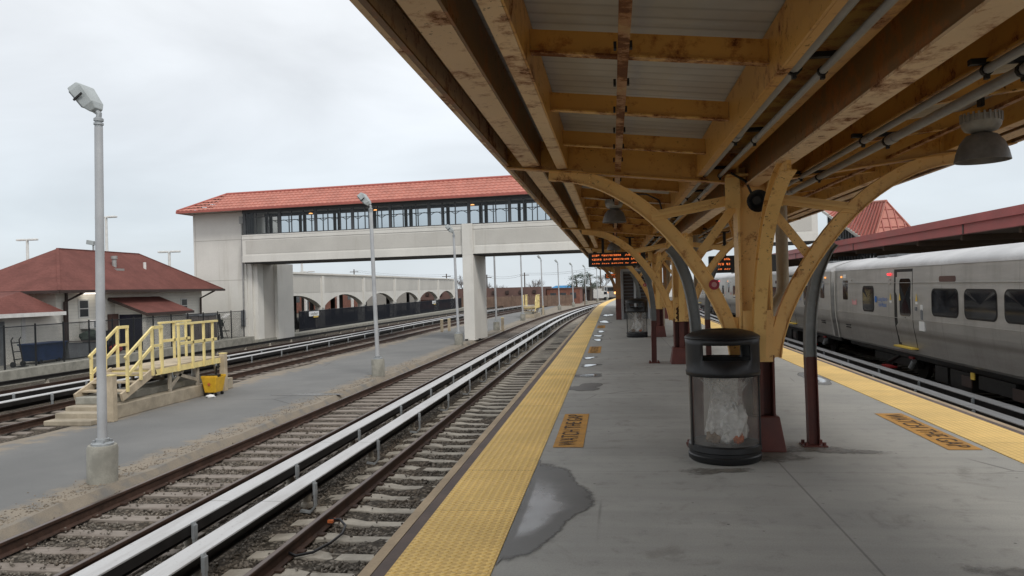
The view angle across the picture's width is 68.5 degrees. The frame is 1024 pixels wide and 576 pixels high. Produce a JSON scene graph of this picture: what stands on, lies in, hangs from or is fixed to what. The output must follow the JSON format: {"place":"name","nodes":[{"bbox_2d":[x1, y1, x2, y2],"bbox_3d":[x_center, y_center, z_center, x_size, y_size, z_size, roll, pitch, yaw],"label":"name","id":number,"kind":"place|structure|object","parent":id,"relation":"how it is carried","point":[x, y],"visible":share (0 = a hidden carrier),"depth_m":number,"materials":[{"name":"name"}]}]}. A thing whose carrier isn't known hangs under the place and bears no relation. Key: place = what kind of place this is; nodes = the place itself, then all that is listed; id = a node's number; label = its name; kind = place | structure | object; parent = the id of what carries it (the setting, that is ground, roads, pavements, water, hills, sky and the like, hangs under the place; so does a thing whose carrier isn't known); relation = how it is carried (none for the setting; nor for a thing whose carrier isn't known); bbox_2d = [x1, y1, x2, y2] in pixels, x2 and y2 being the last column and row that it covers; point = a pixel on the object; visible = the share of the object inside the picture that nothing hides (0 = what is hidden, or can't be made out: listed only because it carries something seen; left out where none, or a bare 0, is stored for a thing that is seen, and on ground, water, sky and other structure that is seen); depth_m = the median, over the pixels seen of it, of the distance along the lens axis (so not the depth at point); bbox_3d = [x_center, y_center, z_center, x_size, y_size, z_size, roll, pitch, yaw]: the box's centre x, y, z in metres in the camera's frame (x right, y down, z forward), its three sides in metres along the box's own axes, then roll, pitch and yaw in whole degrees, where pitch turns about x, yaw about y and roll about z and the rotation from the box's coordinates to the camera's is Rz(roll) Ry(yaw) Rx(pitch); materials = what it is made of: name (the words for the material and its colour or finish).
{"place":"outdoors","nodes":[
{"label":"outdoors","id":0,"kind":"place"},
{"bbox_2d":[106,330,119,352],"bbox_3d":[-19.105,2.519,35.590,0.875,1.134,1.106,-2,0,8],"label":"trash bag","id":1,"kind":"object","parent":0,"point":[108,333],"visible":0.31,"depth_m":35.40,"materials":[{"name":"black plastic"}]},
{"bbox_2d":[0,360,420,525],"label":"verge gravel","id":2,"kind":"structure","parent":0,"point":[89,487],"depth_m":13.97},
{"bbox_2d":[0,307,463,386],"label":"walkway","id":3,"kind":"structure","parent":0,"point":[33,370],"depth_m":35.30,"materials":[{"name":"concrete"}]},
{"bbox_2d":[10,337,28,367],"bbox_3d":[-19.281,2.504,29.473,0.472,1.166,0.644,-2,0,8],"label":"hand truck","id":4,"kind":"object","parent":3,"relation":"on","point":[14,359],"visible":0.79,"depth_m":29.32,"materials":[{"name":"metal"}]},
{"bbox_2d":[17,341,67,363],"bbox_3d":[-19.417,2.675,31.165,0.800,0.839,1.900,-2,0,8],"label":"cart","id":5,"kind":"object","parent":3,"relation":"on","point":[44,352],"visible":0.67,"depth_m":30.69,"materials":[{"name":"blue plastic"}]},
{"bbox_2d":[62,340,95,358],"bbox_3d":[-19.324,2.655,33.372,1.000,0.775,2.403,-2,0,8],"label":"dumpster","id":6,"kind":"object","parent":3,"relation":"on","point":[77,348],"visible":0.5,"depth_m":32.82,"materials":[{"name":"grey metal"}]},
{"bbox_2d":[79,329,95,340],"bbox_3d":[-19.502,2.283,34.803,0.743,0.736,1.316,-2,0,8],"label":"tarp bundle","id":7,"kind":"object","parent":6,"relation":"on","point":[92,338],"visible":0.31,"depth_m":34.42,"materials":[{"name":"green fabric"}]},
{"bbox_2d":[0,248,224,365],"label":"station house","id":8,"kind":"structure","parent":3,"relation":"on","point":[56,285],"depth_m":36.02,"materials":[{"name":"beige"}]},
{"bbox_2d":[0,322,4,365],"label":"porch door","id":9,"kind":"structure","parent":8,"relation":"in","point":[1,323],"depth_m":30.23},
{"bbox_2d":[78,299,88,317],"bbox_3d":[-20.052,0.967,35.204,0.060,0.890,0.690,-2,0,8],"label":"window","id":10,"kind":"structure","parent":8,"relation":"in","point":[83,304],"depth_m":35.16,"materials":[{"name":"white paint"}]},
{"bbox_2d":[119,314,142,349],"bbox_3d":[-18.885,2.211,37.294,1.150,1.800,0.095,-2,0,8],"label":"entry door","id":11,"kind":"structure","parent":8,"relation":"in","point":[127,316],"depth_m":37.24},
{"bbox_2d":[0,310,244,369],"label":"chain fence","id":12,"kind":"object","parent":3,"relation":"on","point":[231,313],"visible":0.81,"depth_m":32.60,"materials":[{"name":"grey"}]},
{"bbox_2d":[186,313,216,340],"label":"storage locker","id":13,"kind":"object","parent":3,"relation":"on","point":[198,334],"visible":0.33,"depth_m":43.22,"materials":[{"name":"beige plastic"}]},
{"bbox_2d":[193,212,294,338],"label":"stair tower","id":14,"kind":"structure","parent":3,"relation":"on","point":[261,296],"depth_m":47.79,"materials":[{"name":"concrete"}]},
{"bbox_2d":[293,272,454,329],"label":"parking garage","id":15,"kind":"structure","parent":3,"relation":"on","point":[318,291],"depth_m":74.76,"materials":[{"name":"concrete"}]},
{"bbox_2d":[299,298,461,331],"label":"screened fence","id":16,"kind":"object","parent":3,"relation":"on","point":[415,308],"visible":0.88,"depth_m":70.38,"materials":[{"name":"black"}]},
{"bbox_2d":[459,294,584,308],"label":"board fence","id":17,"kind":"object","parent":3,"relation":"on","point":[547,299],"visible":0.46,"depth_m":116.68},
{"bbox_2d":[0,300,606,540],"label":"asphalt yard","id":18,"kind":"structure","parent":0,"point":[47,464],"depth_m":16.84,"materials":[{"name":"asphalt"}]},
{"bbox_2d":[67,82,118,484],"bbox_3d":[-6.729,-0.080,12.151,0.547,6.435,0.460,-2,0,8],"label":"lamp post","id":19,"kind":"object","parent":18,"relation":"on","point":[102,448],"visible":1,"depth_m":12.08,"materials":[{"name":"metal"}]},
{"bbox_2d":[106,374,117,421],"bbox_3d":[-9.618,2.646,18.067,0.190,1.130,0.190,-2,0,8],"label":"bollard","id":20,"kind":"object","parent":18,"relation":"on","point":[112,410],"visible":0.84,"depth_m":17.98,"materials":[{"name":"yellow paint"}]},
{"bbox_2d":[44,320,232,425],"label":"access stairs","id":21,"kind":"structure","parent":18,"relation":"on","point":[140,395],"depth_m":20.20,"materials":[{"name":"concrete"}]},
{"bbox_2d":[201,365,225,395],"bbox_3d":[-8.884,2.749,22.388,0.500,0.882,0.560,-2,0,8],"label":"mop bucket","id":22,"kind":"object","parent":18,"relation":"on","point":[213,383],"visible":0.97,"depth_m":22.17,"materials":[{"name":"yellow plastic"}]},
{"bbox_2d":[219,353,227,390],"bbox_3d":[-8.960,2.603,23.356,0.190,1.180,0.190,-2,0,8],"label":"bollard","id":23,"kind":"object","parent":18,"relation":"on","point":[223,364],"visible":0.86,"depth_m":23.27,"materials":[{"name":"yellow paint"}]},
{"bbox_2d":[274,393,341,395],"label":"puddle","id":24,"kind":"object","parent":18,"relation":"on","point":[308,394],"visible":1,"depth_m":22.02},
{"bbox_2d":[357,193,384,376],"bbox_3d":[-4.911,-0.127,26.305,0.696,6.422,0.460,-2,0,8],"label":"lamp post","id":25,"kind":"object","parent":18,"relation":"on","point":[378,365],"visible":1,"depth_m":26.23,"materials":[{"name":"metal"}]},
{"bbox_2d":[445,224,462,344],"bbox_3d":[-3.067,-0.177,40.062,0.696,6.422,0.460,-2,0,8],"label":"lamp post","id":26,"kind":"object","parent":18,"relation":"on","point":[458,337],"visible":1,"depth_m":39.98,"materials":[{"name":"metal"}]},
{"bbox_2d":[462,223,487,340],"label":"bridge pier","id":27,"kind":"structure","parent":18,"relation":"on","point":[475,297],"depth_m":43.24,"materials":[{"name":"concrete"}]},
{"bbox_2d":[176,175,817,264],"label":"footbridge","id":28,"kind":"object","parent":27,"relation":"on","point":[510,237],"visible":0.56,"depth_m":44.85,"materials":[{"name":"concrete"}]},
{"bbox_2d":[242,194,551,234],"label":"window frame","id":29,"kind":"structure","parent":28,"relation":"in","point":[509,197],"depth_m":44.48,"materials":[{"name":"grey metal"}]},
{"bbox_2d":[264,199,545,232],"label":"window frame","id":30,"kind":"structure","parent":28,"relation":"in","point":[333,212],"depth_m":47.01,"materials":[{"name":"metal"}]},
{"bbox_2d":[493,256,499,329],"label":"lamp post","id":31,"kind":"object","parent":18,"relation":"on","point":[496,324],"visible":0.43,"depth_m":52.96,"materials":[{"name":"metal"}]},
{"bbox_2d":[520,255,525,320],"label":"lamp post","id":32,"kind":"object","parent":18,"relation":"on","point":[522,316],"visible":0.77,"depth_m":66.91,"materials":[{"name":"metal"}]},
{"bbox_2d":[523,294,539,317],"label":"access stairs","id":33,"kind":"structure","parent":18,"relation":"on","point":[531,313],"depth_m":74.71,"materials":[{"name":"concrete"}]},
{"bbox_2d":[537,255,544,314],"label":"lamp post","id":34,"kind":"object","parent":18,"relation":"on","point":[538,256],"visible":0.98,"depth_m":81.03,"materials":[{"name":"metal"}]},
{"bbox_2d":[554,259,560,309],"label":"lamp post","id":35,"kind":"object","parent":18,"relation":"on","point":[559,305],"visible":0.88,"depth_m":94.99,"materials":[{"name":"metal"}]},
{"bbox_2d":[297,286,671,394],"bbox_3d":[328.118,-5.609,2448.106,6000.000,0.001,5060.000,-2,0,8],"label":"ground","id":36,"kind":"structure","parent":0,"point":[381,299],"depth_m":274.03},
{"bbox_2d":[16,238,38,259],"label":"parking lamp","id":37,"kind":"object","parent":36,"relation":"on","point":[27,247],"visible":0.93,"depth_m":66.15,"materials":[{"name":"metal"}]},
{"bbox_2d":[94,216,116,250],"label":"parking lamp","id":38,"kind":"object","parent":36,"relation":"on","point":[106,234],"visible":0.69,"depth_m":65.14,"materials":[{"name":"metal"}]},
{"bbox_2d":[158,250,180,265],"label":"parking lamp","id":39,"kind":"object","parent":36,"relation":"on","point":[169,257],"visible":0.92,"depth_m":64.36,"materials":[{"name":"metal"}]},
{"bbox_2d":[296,295,357,312],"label":"brick building","id":40,"kind":"structure","parent":36,"relation":"on","point":[348,301],"depth_m":142.57,"materials":[{"name":"red brick"}]},
{"bbox_2d":[420,286,551,308],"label":"mansard building","id":41,"kind":"structure","parent":36,"relation":"on","point":[509,292],"depth_m":127.28,"materials":[{"name":"red brick"}]},
{"bbox_2d":[546,287,582,303],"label":"brick store","id":42,"kind":"structure","parent":36,"relation":"on","point":[578,295],"depth_m":127.92,"materials":[{"name":"red brick"}]},
{"bbox_2d":[564,272,588,287],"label":"pine tree","id":43,"kind":"object","parent":36,"relation":"on","point":[576,281],"visible":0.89,"depth_m":148.93,"materials":[{"name":"green plant"}]},
{"bbox_2d":[582,287,593,300],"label":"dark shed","id":44,"kind":"structure","parent":36,"relation":"on","point":[587,296],"depth_m":149.34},
{"bbox_2d":[578,271,600,300],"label":"pine tree","id":45,"kind":"object","parent":36,"relation":"on","point":[591,287],"visible":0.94,"depth_m":148.09,"materials":[{"name":"green plant"}]},
{"bbox_2d":[593,289,608,299],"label":"white truck","id":46,"kind":"object","parent":36,"relation":"on","point":[603,294],"visible":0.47,"depth_m":158.96,"materials":[{"name":"paint"}]},
{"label":"platform","id":47,"kind":"structure","parent":36,"relation":"on","visible":0},
{"bbox_2d":[357,299,610,575],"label":"edge board","id":48,"kind":"object","parent":47,"relation":"attached to","point":[376,561],"visible":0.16,"depth_m":6.19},
{"bbox_2d":[371,298,614,575],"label":"rubbing strip","id":49,"kind":"object","parent":47,"relation":"on","point":[391,558],"visible":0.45,"depth_m":6.15,"materials":[{"name":"red rubber"}]},
{"bbox_2d":[385,298,615,575],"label":"tactile strip","id":50,"kind":"object","parent":47,"relation":"on","point":[570,355],"visible":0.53,"depth_m":6.08,"materials":[{"name":"plastic"}]},
{"bbox_2d":[388,369,575,575],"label":"tactile studs","id":51,"kind":"object","parent":50,"relation":"on","point":[494,485],"visible":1,"depth_m":6.16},
{"bbox_2d":[700,317,1023,463],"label":"tactile strip","id":52,"kind":"object","parent":47,"relation":"on","point":[1003,441],"depth_m":9.17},
{"bbox_2d":[700,316,1023,432],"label":"edge board","id":53,"kind":"object","parent":47,"relation":"attached to","point":[993,420],"depth_m":10.31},
{"bbox_2d":[701,317,1023,434],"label":"rubbing strip","id":54,"kind":"object","parent":47,"relation":"on","point":[986,420],"depth_m":10.06,"materials":[{"name":"red rubber"}]},
{"bbox_2d":[0,297,1023,575],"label":"ballast","id":55,"kind":"structure","parent":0,"point":[524,375],"depth_m":13.51,"materials":[{"name":"gravel"}]},
{"bbox_2d":[0,425,487,575],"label":"ballast stones","id":56,"kind":"object","parent":55,"relation":"on","point":[60,559],"visible":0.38,"depth_m":10.78,"materials":[{"name":"gravel"}]},
{"bbox_2d":[0,307,506,394],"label":"railway track","id":57,"kind":"structure","parent":55,"relation":"on","point":[68,381],"depth_m":39.70,"materials":[{"name":"metal"}]},
{"bbox_2d":[0,305,508,385],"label":"third rail","id":58,"kind":"object","parent":55,"relation":"on","point":[28,379],"visible":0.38,"depth_m":39.00,"materials":[{"name":"plastic"}]},
{"bbox_2d":[0,305,524,400],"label":"third rail","id":59,"kind":"object","parent":55,"relation":"on","point":[21,394],"visible":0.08,"depth_m":33.04,"materials":[{"name":"metal"}]},
{"bbox_2d":[0,304,533,411],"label":"third rail","id":60,"kind":"object","parent":55,"relation":"on","point":[32,400],"visible":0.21,"depth_m":32.11,"materials":[{"name":"metal"}]},
{"bbox_2d":[0,302,601,575],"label":"railway track","id":61,"kind":"structure","parent":55,"relation":"on","point":[31,537],"depth_m":12.66,"materials":[{"name":"metal"}]},
{"bbox_2d":[0,298,603,439],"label":"railway track","id":62,"kind":"structure","parent":55,"relation":"on","point":[11,428],"depth_m":32.02,"materials":[{"name":"metal"}]},
{"bbox_2d":[71,303,599,575],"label":"third rail","id":63,"kind":"object","parent":55,"relation":"on","point":[186,529],"visible":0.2,"depth_m":10.50,"materials":[{"name":"metal"}]},
{"bbox_2d":[141,305,596,575],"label":"third rail","id":64,"kind":"object","parent":55,"relation":"on","point":[196,558],"visible":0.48,"depth_m":10.76,"materials":[{"name":"metal"}]},
{"bbox_2d":[221,311,589,575],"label":"railway track","id":65,"kind":"structure","parent":55,"relation":"on","point":[273,562],"depth_m":11.94,"materials":[{"name":"metal"}]},
{"bbox_2d":[288,518,346,556],"bbox_3d":[-2.340,3.087,9.352,0.382,0.077,1.294,-2,0,11],"label":"bond cable","id":66,"kind":"object","parent":65,"relation":"attached to","point":[331,520],"visible":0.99,"depth_m":9.11,"materials":[{"name":"black plastic"}]},
{"bbox_2d":[604,285,615,297],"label":"approaching train","id":67,"kind":"object","parent":65,"relation":"on","point":[610,291],"visible":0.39,"depth_m":168.54,"materials":[{"name":"silver metal"}]},
{"bbox_2d":[699,310,1023,419],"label":"third rail","id":68,"kind":"object","parent":55,"relation":"on","point":[998,406],"visible":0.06,"depth_m":18.70,"materials":[{"name":"metal"}]},
{"bbox_2d":[699,307,1023,405],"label":"railway track","id":69,"kind":"structure","parent":55,"relation":"on","point":[868,354],"depth_m":29.39,"materials":[{"name":"metal"}]},
{"bbox_2d":[693,273,735,316],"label":"train car","id":70,"kind":"object","parent":69,"relation":"on","point":[721,278],"visible":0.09,"depth_m":59.66,"materials":[{"name":"silver metal"}]},
{"bbox_2d":[726,259,875,351],"bbox_3d":[14.834,0.682,39.624,3.270,3.615,25.720,-2,0,8],"label":"train car","id":71,"kind":"object","parent":69,"relation":"on","point":[827,330],"visible":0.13,"depth_m":29.54,"materials":[{"name":"silver metal"}]},
{"bbox_2d":[834,242,1023,402],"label":"train car","id":72,"kind":"object","parent":69,"relation":"on","point":[955,318],"visible":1,"depth_m":18.18,"materials":[{"name":"silver metal"}]},
{"bbox_2d":[700,313,1023,429],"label":"third rail","id":73,"kind":"object","parent":55,"relation":"on","point":[999,416],"visible":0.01,"depth_m":17.24,"materials":[{"name":"metal"}]},
{"bbox_2d":[0,0,1023,288],"label":"sky","id":74,"kind":"structure","parent":0,"point":[202,100],"materials":[{"name":"white"}]},
{"bbox_2d":[491,300,1023,575],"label":"platform surface","id":75,"kind":"object","parent":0,"point":[901,501],"visible":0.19,"depth_m":5.83,"materials":[{"name":"concrete"}]},
{"bbox_2d":[496,460,593,563],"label":"puddle","id":76,"kind":"object","parent":75,"relation":"on","point":[554,499],"visible":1,"depth_m":5.59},
{"bbox_2d":[553,414,588,446],"bbox_3d":[0.706,1.625,8.699,0.310,0.004,2.020,-2,0,8],"label":"painted warning","id":77,"kind":"object","parent":75,"relation":"on","point":[572,431],"visible":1,"depth_m":8.52,"materials":[{"name":"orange paint"}]},
{"bbox_2d":[569,383,601,390],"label":"puddle","id":78,"kind":"object","parent":75,"relation":"on","point":[587,386],"visible":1,"depth_m":12.23,"materials":[{"name":"liquid"}]},
{"bbox_2d":[574,373,601,376],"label":"puddle","id":79,"kind":"object","parent":75,"relation":"on","point":[592,375],"visible":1,"depth_m":13.83,"materials":[{"name":"liquid"}]},
{"bbox_2d":[588,346,601,352],"bbox_3d":[2.139,1.586,19.394,0.310,0.004,2.000,-2,0,8],"label":"painted warning","id":80,"kind":"object","parent":75,"relation":"on","point":[595,349],"visible":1,"depth_m":19.40,"materials":[{"name":"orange paint"}]},
{"bbox_2d":[600,266,621,319],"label":"enclosure column","id":81,"kind":"structure","parent":75,"relation":"on","point":[616,284],"depth_m":35.82,"materials":[{"name":"metal"}]},
{"bbox_2d":[625,298,647,337],"bbox_3d":[3.929,0.933,23.692,0.690,1.222,0.690,-2,0,8],"label":"trash bin","id":82,"kind":"object","parent":75,"relation":"on","point":[637,330],"visible":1,"depth_m":23.47,"materials":[{"name":"black plastic"}]},
{"bbox_2d":[620,269,662,318],"bbox_3d":[6.575,0.263,38.554,1.970,2.420,4.830,-2,0,8],"label":"stair enclosure","id":83,"kind":"object","parent":75,"relation":"on","point":[628,289],"visible":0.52,"depth_m":36.28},
{"bbox_2d":[592,244,721,336],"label":"canopy column","id":84,"kind":"structure","parent":75,"relation":"on","point":[652,258],"depth_m":23.58,"materials":[{"name":"paint"}]},
{"bbox_2d":[582,230,733,363],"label":"canopy column","id":85,"kind":"structure","parent":75,"relation":"on","point":[677,310],"depth_m":15.58,"materials":[{"name":"paint"}]},
{"bbox_2d":[663,261,671,318],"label":"enclosure column","id":86,"kind":"structure","parent":75,"relation":"on","point":[665,282],"depth_m":35.53,"materials":[{"name":"metal"}]},
{"bbox_2d":[695,468,745,474],"bbox_3d":[1.789,1.598,6.554,0.880,0.001,0.311,-2,0,8],"label":"floor stain","id":87,"kind":"object","parent":75,"relation":"on","point":[707,471],"visible":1,"depth_m":6.58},
{"bbox_2d":[684,328,761,465],"bbox_3d":[1.982,0.986,7.053,0.690,1.222,0.690,-2,0,8],"label":"trash bin","id":88,"kind":"object","parent":75,"relation":"on","point":[729,442],"visible":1,"depth_m":6.86,"materials":[{"name":"black plastic"}]},
{"bbox_2d":[548,152,955,451],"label":"canopy column","id":89,"kind":"structure","parent":75,"relation":"on","point":[763,313],"depth_m":7.43,"materials":[{"name":"paint"}]},
{"bbox_2d":[349,0,1023,270],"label":"canopy","id":90,"kind":"structure","parent":89,"relation":"on","point":[662,101],"depth_m":4.84,"materials":[{"name":"beige paint"}]},
{"bbox_2d":[607,234,620,249],"bbox_3d":[2.568,-1.235,19.023,0.348,0.551,0.348,-2,0,8],"label":"bell lamp","id":91,"kind":"object","parent":90,"relation":"hanging from","point":[612,246],"visible":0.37,"depth_m":18.90,"materials":[{"name":"metal"}]},
{"bbox_2d":[603,199,626,222],"bbox_3d":[1.478,-1.226,10.896,0.348,0.551,0.348,-2,0,8],"label":"bell lamp","id":92,"kind":"object","parent":90,"relation":"hanging from","point":[614,213],"visible":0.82,"depth_m":10.79,"materials":[{"name":"metal"}]},
{"bbox_2d":[588,237,644,266],"bbox_3d":[2.492,-0.860,17.932,1.340,0.685,0.226,-2,0,8],"label":"departure board","id":93,"kind":"object","parent":90,"relation":"hanging from","point":[610,259],"visible":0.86,"depth_m":17.85,"materials":[{"name":"metal"}]},
{"bbox_2d":[708,231,775,272],"bbox_3d":[5.228,-0.814,16.758,1.650,0.925,0.226,-2,0,8],"label":"departure board","id":94,"kind":"object","parent":90,"relation":"hanging from","point":[726,264],"visible":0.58,"depth_m":16.71,"materials":[{"name":"metal"}]},
{"bbox_2d":[730,172,765,211],"bbox_3d":[2.237,-0.908,7.129,0.279,0.407,0.358,-2,0,-4],"label":"loudspeaker","id":95,"kind":"object","parent":90,"relation":"attached to","point":[755,199],"visible":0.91,"depth_m":7.03,"materials":[{"name":"black plastic"}]},
{"bbox_2d":[645,0,859,246],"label":"conduit","id":96,"kind":"object","parent":90,"relation":"attached to","point":[834,23],"visible":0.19,"depth_m":3.85,"materials":[{"name":"metal"}]},
{"bbox_2d":[651,0,898,245],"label":"conduit","id":97,"kind":"object","parent":90,"relation":"attached to","point":[878,13],"visible":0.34,"depth_m":3.89,"materials":[{"name":"metal"}]},
{"bbox_2d":[650,62,1023,265],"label":"conduit","id":98,"kind":"object","parent":90,"relation":"attached to","point":[991,86],"visible":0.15,"depth_m":4.80,"materials":[{"name":"metal"}]},
{"bbox_2d":[698,43,1023,236],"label":"conduit","id":99,"kind":"object","parent":90,"relation":"attached to","point":[985,71],"visible":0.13,"depth_m":4.37,"materials":[{"name":"metal"}]},
{"bbox_2d":[953,97,1011,164],"bbox_3d":[3.251,-1.153,5.210,0.348,0.551,0.348,-2,0,8],"label":"bell lamp","id":100,"kind":"object","parent":90,"relation":"hanging from","point":[983,143],"visible":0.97,"depth_m":5.12,"materials":[{"name":"metal"}]},
{"bbox_2d":[760,452,806,461],"bbox_3d":[2.397,1.582,7.075,1.050,0.001,0.688,-2,0,8],"label":"floor stain","id":101,"kind":"object","parent":75,"relation":"on","point":[779,455],"visible":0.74,"depth_m":7.03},
{"bbox_2d":[797,372,830,384],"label":"puddle","id":102,"kind":"object","parent":75,"relation":"on","point":[823,381],"visible":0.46,"depth_m":12.28,"materials":[{"name":"liquid"}]},
{"bbox_2d":[786,446,876,453],"bbox_3d":[3.013,1.565,7.282,1.560,0.001,0.440,-2,0,14],"label":"floor stain","id":103,"kind":"object","parent":75,"relation":"on","point":[829,450],"visible":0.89,"depth_m":7.26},
{"bbox_2d":[875,413,982,449],"bbox_3d":[4.432,1.524,8.129,0.310,0.004,2.040,-2,0,8],"label":"painted warning","id":104,"kind":"object","parent":75,"relation":"on","point":[940,438],"visible":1,"depth_m":7.94,"materials":[{"name":"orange paint"}]},
{"bbox_2d":[964,566,1023,575],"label":"floor stain","id":105,"kind":"object","parent":75,"relation":"on","point":[1015,572],"visible":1,"depth_m":4.16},
{"bbox_2d":[699,305,872,349],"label":"platform","id":106,"kind":"structure","parent":0,"point":[859,346],"depth_m":33.93,"materials":[{"name":"concrete"}]},
{"bbox_2d":[822,200,909,260],"bbox_3d":[19.018,-1.912,40.042,2.476,6.096,8.600,-2,0,8],"label":"stair shelter","id":107,"kind":"object","parent":106,"relation":"on","point":[876,216],"visible":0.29,"depth_m":37.81,"materials":[{"name":"red metal"}]},
{"bbox_2d":[773,204,1023,266],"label":"canopy","id":108,"kind":"object","parent":106,"relation":"on","point":[1001,226],"visible":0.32,"depth_m":27.74,"materials":[{"name":"metal"}]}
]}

